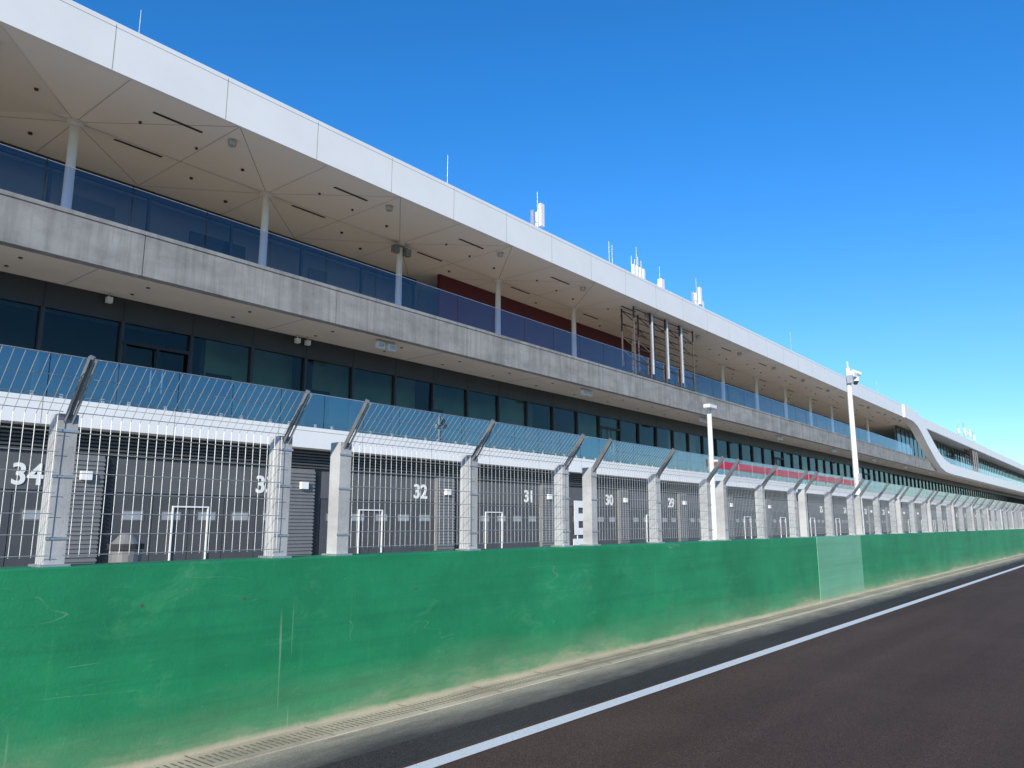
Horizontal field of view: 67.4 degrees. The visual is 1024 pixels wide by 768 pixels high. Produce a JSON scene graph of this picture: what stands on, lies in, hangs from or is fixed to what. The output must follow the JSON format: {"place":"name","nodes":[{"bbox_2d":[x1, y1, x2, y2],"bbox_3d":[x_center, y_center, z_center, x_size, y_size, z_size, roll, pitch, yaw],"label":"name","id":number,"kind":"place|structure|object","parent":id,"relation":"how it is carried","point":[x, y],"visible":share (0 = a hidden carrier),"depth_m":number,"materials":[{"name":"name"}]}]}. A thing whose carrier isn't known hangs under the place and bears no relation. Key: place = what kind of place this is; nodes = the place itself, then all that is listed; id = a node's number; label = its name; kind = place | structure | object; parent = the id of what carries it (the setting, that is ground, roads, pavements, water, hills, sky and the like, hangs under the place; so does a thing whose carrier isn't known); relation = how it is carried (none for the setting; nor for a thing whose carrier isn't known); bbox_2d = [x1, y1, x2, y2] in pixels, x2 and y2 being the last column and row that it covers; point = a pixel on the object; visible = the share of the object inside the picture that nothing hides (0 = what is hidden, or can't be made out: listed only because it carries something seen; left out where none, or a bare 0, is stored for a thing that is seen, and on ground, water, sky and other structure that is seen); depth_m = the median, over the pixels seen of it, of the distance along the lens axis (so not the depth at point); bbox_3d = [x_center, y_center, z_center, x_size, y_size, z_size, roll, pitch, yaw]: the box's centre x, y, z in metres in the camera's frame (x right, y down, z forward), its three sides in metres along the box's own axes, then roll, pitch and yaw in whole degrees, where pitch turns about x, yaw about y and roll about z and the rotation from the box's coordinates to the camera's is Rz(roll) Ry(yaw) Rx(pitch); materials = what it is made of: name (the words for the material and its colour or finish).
{"place":"outdoors","nodes":[
{"label":"outdoors","id":0,"kind":"place"},
{"bbox_2d":[0,189,1023,496],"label":"slab","id":1,"kind":"structure","parent":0,"point":[54,243],"depth_m":23.83,"materials":[{"name":"concrete"}]},
{"bbox_2d":[0,143,943,456],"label":"balustrade rail","id":2,"kind":"object","parent":1,"relation":"on","point":[368,265],"visible":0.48,"depth_m":23.64,"materials":[{"name":"metal"}]},
{"bbox_2d":[975,467,1023,485],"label":"balustrade glass","id":3,"kind":"object","parent":2,"relation":"attached to","point":[985,472],"visible":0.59,"depth_m":132.01,"materials":[{"name":"glass"}]},
{"bbox_2d":[0,141,1023,482],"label":"glazing frames","id":4,"kind":"structure","parent":1,"relation":"on","point":[18,177],"depth_m":32.75,"materials":[{"name":"metal"}]},
{"bbox_2d":[4,257,1021,495],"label":"soffit fittings","id":5,"kind":"object","parent":1,"relation":"attached to","point":[380,344],"visible":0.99,"depth_m":26.17,"materials":[{"name":"metal"}]},
{"bbox_2d":[60,118,992,472],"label":"columns","id":6,"kind":"structure","parent":1,"relation":"on","point":[74,124],"depth_m":29.85,"materials":[{"name":"metal"}]},
{"bbox_2d":[391,244,410,257],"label":"loudspeakers","id":7,"kind":"object","parent":6,"relation":"attached to","point":[395,248],"visible":1,"depth_m":30.07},
{"bbox_2d":[0,0,1023,474],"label":"roof slab","id":8,"kind":"structure","parent":6,"relation":"on","point":[68,50],"depth_m":25.99,"materials":[{"name":"white concrete"}]},
{"bbox_2d":[0,25,900,423],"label":"ceiling fittings","id":9,"kind":"object","parent":8,"relation":"attached to","point":[24,87],"visible":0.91,"depth_m":20.16,"materials":[{"name":"black metal"}]},
{"bbox_2d":[61,0,1006,460],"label":"fascia joints","id":10,"kind":"object","parent":8,"relation":"attached to","point":[405,166],"visible":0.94,"depth_m":25.23,"materials":[{"name":"grey metal"}]},
{"bbox_2d":[530,192,544,227],"bbox_3d":[1.183,-7.349,34.969,0.550,3.000,0.600,-8,-13,38],"label":"roof antenna","id":11,"kind":"object","parent":8,"relation":"on","point":[539,218],"visible":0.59,"depth_m":34.90,"materials":[{"name":"white metal"}]},
{"bbox_2d":[631,256,644,278],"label":"roof antenna","id":12,"kind":"object","parent":8,"relation":"on","point":[638,271],"visible":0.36,"depth_m":41.56,"materials":[{"name":"white metal"}]},
{"bbox_2d":[656,267,664,288],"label":"roof antenna","id":13,"kind":"object","parent":8,"relation":"on","point":[660,283],"visible":0.41,"depth_m":43.61,"materials":[{"name":"white metal"}]},
{"bbox_2d":[691,287,701,304],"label":"roof antenna","id":14,"kind":"object","parent":8,"relation":"on","point":[694,298],"visible":0.65,"depth_m":47.27,"materials":[{"name":"white metal"}]},
{"bbox_2d":[896,404,1023,493],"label":"fascia ribbon","id":15,"kind":"object","parent":8,"relation":"attached to","point":[911,419],"visible":0.96,"depth_m":90.02,"materials":[{"name":"white metal"}]},
{"bbox_2d":[962,422,966,437],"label":"roof antenna","id":16,"kind":"object","parent":8,"relation":"on","point":[964,432],"visible":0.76,"depth_m":116.22,"materials":[{"name":"metal"}]},
{"bbox_2d":[621,306,695,391],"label":"display frame","id":17,"kind":"object","parent":1,"relation":"on","point":[651,364],"visible":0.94,"depth_m":40.84,"materials":[{"name":"white metal"}]},
{"bbox_2d":[964,449,978,471],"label":"display frame","id":18,"kind":"object","parent":1,"relation":"on","point":[974,458],"visible":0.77,"depth_m":114.59,"materials":[{"name":"grey metal"}]},
{"bbox_2d":[993,465,1023,482],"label":"glazing","id":19,"kind":"structure","parent":1,"relation":"on","point":[1020,479],"depth_m":154.06,"materials":[{"name":"teal glass"}]},
{"bbox_2d":[72,0,1023,464],"label":"sky","id":20,"kind":"structure","parent":0,"point":[841,179],"materials":[{"name":"blue"}]},
{"bbox_2d":[317,560,1023,767],"bbox_3d":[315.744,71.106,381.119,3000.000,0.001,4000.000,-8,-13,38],"label":"ground","id":21,"kind":"structure","parent":0,"point":[603,683],"depth_m":7.25,"materials":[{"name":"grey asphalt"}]},
{"bbox_2d":[0,529,1023,767],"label":"pit wall","id":22,"kind":"structure","parent":21,"relation":"on","point":[100,667],"depth_m":6.41,"materials":[{"name":"green paint"}]},
{"bbox_2d":[0,344,1023,566],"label":"debris fence","id":23,"kind":"object","parent":22,"relation":"on","point":[54,513],"visible":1,"depth_m":8.02,"materials":[{"name":"metal"}]},
{"bbox_2d":[811,535,864,602],"bbox_3d":[7.236,4.118,17.247,0.350,1.383,3.197,-8,-13,38],"label":"repainted segment","id":24,"kind":"object","parent":22,"relation":"attached to","point":[840,567],"visible":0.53,"depth_m":17.00,"materials":[{"name":"green paint"}]},
{"bbox_2d":[216,556,1023,767],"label":"dusty verge","id":25,"kind":"structure","parent":21,"relation":"on","point":[316,754],"depth_m":7.17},
{"bbox_2d":[138,554,1023,767],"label":"drainage channel","id":26,"kind":"object","parent":25,"relation":"in","point":[229,754],"visible":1,"depth_m":7.16,"materials":[{"name":"concrete"}]},
{"bbox_2d":[395,564,1023,767],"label":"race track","id":27,"kind":"structure","parent":0,"point":[936,681],"depth_m":6.79,"materials":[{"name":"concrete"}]},
{"bbox_2d":[405,565,1023,767],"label":"track edge line","id":28,"kind":"object","parent":27,"relation":"on","point":[471,750],"depth_m":7.12,"materials":[{"name":"paint"}]},
{"label":"pit lane","id":29,"kind":"structure","parent":0,"visible":0},
{"bbox_2d":[107,533,144,562],"bbox_3d":[-4.370,2.430,8.589,0.379,1.500,0.379,-8,-13,38],"label":"waste bin","id":30,"kind":"object","parent":29,"relation":"on","point":[124,542],"visible":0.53,"depth_m":8.57,"materials":[{"name":"metal"}]},
{"bbox_2d":[0,423,1023,566],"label":"garage fronts","id":31,"kind":"object","parent":29,"relation":"on","point":[308,504],"visible":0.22,"depth_m":22.21,"materials":[{"name":"black metal"}]},
{"bbox_2d":[11,462,43,484],"bbox_3d":[-10.679,1.986,16.949,0.020,0.486,0.623,-8,-13,38],"label":"bay number","id":32,"kind":"object","parent":31,"relation":"attached to","point":[32,474],"visible":0.88,"depth_m":16.90,"materials":[{"name":"white paint"}]},
{"bbox_2d":[256,476,267,492],"bbox_3d":[-6.900,2.818,21.514,0.020,0.486,0.592,-8,-13,38],"label":"bay number","id":33,"kind":"object","parent":31,"relation":"attached to","point":[262,478],"visible":0.48,"depth_m":21.41,"materials":[{"name":"white paint"}]},
{"bbox_2d":[414,484,426,498],"bbox_3d":[-3.102,3.655,26.102,0.020,0.486,0.619,-8,-13,38],"label":"bay number","id":34,"kind":"object","parent":31,"relation":"attached to","point":[418,492],"visible":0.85,"depth_m":26.04,"materials":[{"name":"white paint"}]},
{"bbox_2d":[0,391,1023,511],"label":"terrace slab","id":35,"kind":"structure","parent":31,"relation":"on","point":[309,439],"depth_m":21.96,"materials":[{"name":"white concrete"}]},
{"bbox_2d":[0,396,972,504],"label":"terrace joints","id":36,"kind":"object","parent":35,"relation":"attached to","point":[342,434],"visible":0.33,"depth_m":22.61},
{"bbox_2d":[0,304,996,499],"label":"interior walls","id":37,"kind":"structure","parent":35,"relation":"on","point":[77,337],"depth_m":27.05,"materials":[{"name":"glass"}]},
{"bbox_2d":[1,345,1003,506],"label":"terrace balustrade rail","id":38,"kind":"object","parent":35,"relation":"on","point":[241,417],"visible":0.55,"depth_m":24.03,"materials":[{"name":"grey metal"}]},
{"bbox_2d":[0,271,1023,503],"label":"first floor frames","id":39,"kind":"structure","parent":35,"relation":"on","point":[42,295],"depth_m":27.20,"materials":[{"name":"metal"}]},
{"bbox_2d":[996,494,1023,504],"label":"first floor glazing","id":40,"kind":"structure","parent":39,"relation":"attached to","point":[1018,500],"depth_m":154.05,"materials":[{"name":"teal glass"}]},
{"bbox_2d":[708,460,853,487],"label":"red banner","id":41,"kind":"object","parent":35,"relation":"attached to","point":[729,465],"visible":0.59,"depth_m":50.54,"materials":[{"name":"fabric"}]},
{"bbox_2d":[872,481,1022,508],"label":"terrace balustrade glass","id":42,"kind":"object","parent":35,"relation":"on","point":[924,490],"visible":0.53,"depth_m":81.73,"materials":[{"name":"glass"}]},
{"bbox_2d":[524,490,531,501],"bbox_3d":[0.652,4.481,30.637,0.020,0.486,0.510,-8,-13,38],"label":"bay number","id":43,"kind":"object","parent":31,"relation":"attached to","point":[526,491],"visible":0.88,"depth_m":30.57,"materials":[{"name":"white paint"}]},
{"bbox_2d":[573,539,582,544],"bbox_3d":[2.902,6.954,32.938,0.020,0.630,0.950,-8,-13,38],"label":"bay sign plate","id":44,"kind":"object","parent":31,"relation":"attached to","point":[577,541],"visible":0.21,"depth_m":32.84,"materials":[{"name":"white paint"}]},
{"bbox_2d":[574,501,582,534],"bbox_3d":[2.946,5.783,33.206,0.020,1.450,0.892,-8,-13,38],"label":"bay letter","id":45,"kind":"object","parent":31,"relation":"attached to","point":[577,519],"visible":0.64,"depth_m":33.04,"materials":[{"name":"white paint"}]},
{"bbox_2d":[606,495,612,504],"bbox_3d":[4.476,5.323,35.256,0.020,0.486,0.622,-8,-13,38],"label":"bay number","id":46,"kind":"object","parent":31,"relation":"attached to","point":[609,500],"visible":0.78,"depth_m":35.27,"materials":[{"name":"white paint"}]},
{"bbox_2d":[703,404,717,539],"bbox_3d":[4.784,2.700,18.291,0.279,4.447,0.478,-8,-13,38],"label":"lamp post","id":47,"kind":"object","parent":29,"relation":"on","point":[709,407],"visible":0.59,"depth_m":18.46,"materials":[{"name":"metal"}]},
{"bbox_2d":[845,362,864,533],"bbox_3d":[12.688,2.903,28.056,0.889,7.550,0.370,9,-14,-41],"label":"cctv mast","id":48,"kind":"object","parent":29,"relation":"on","point":[852,377],"visible":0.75,"depth_m":28.13,"materials":[{"name":"metal"}]}
]}

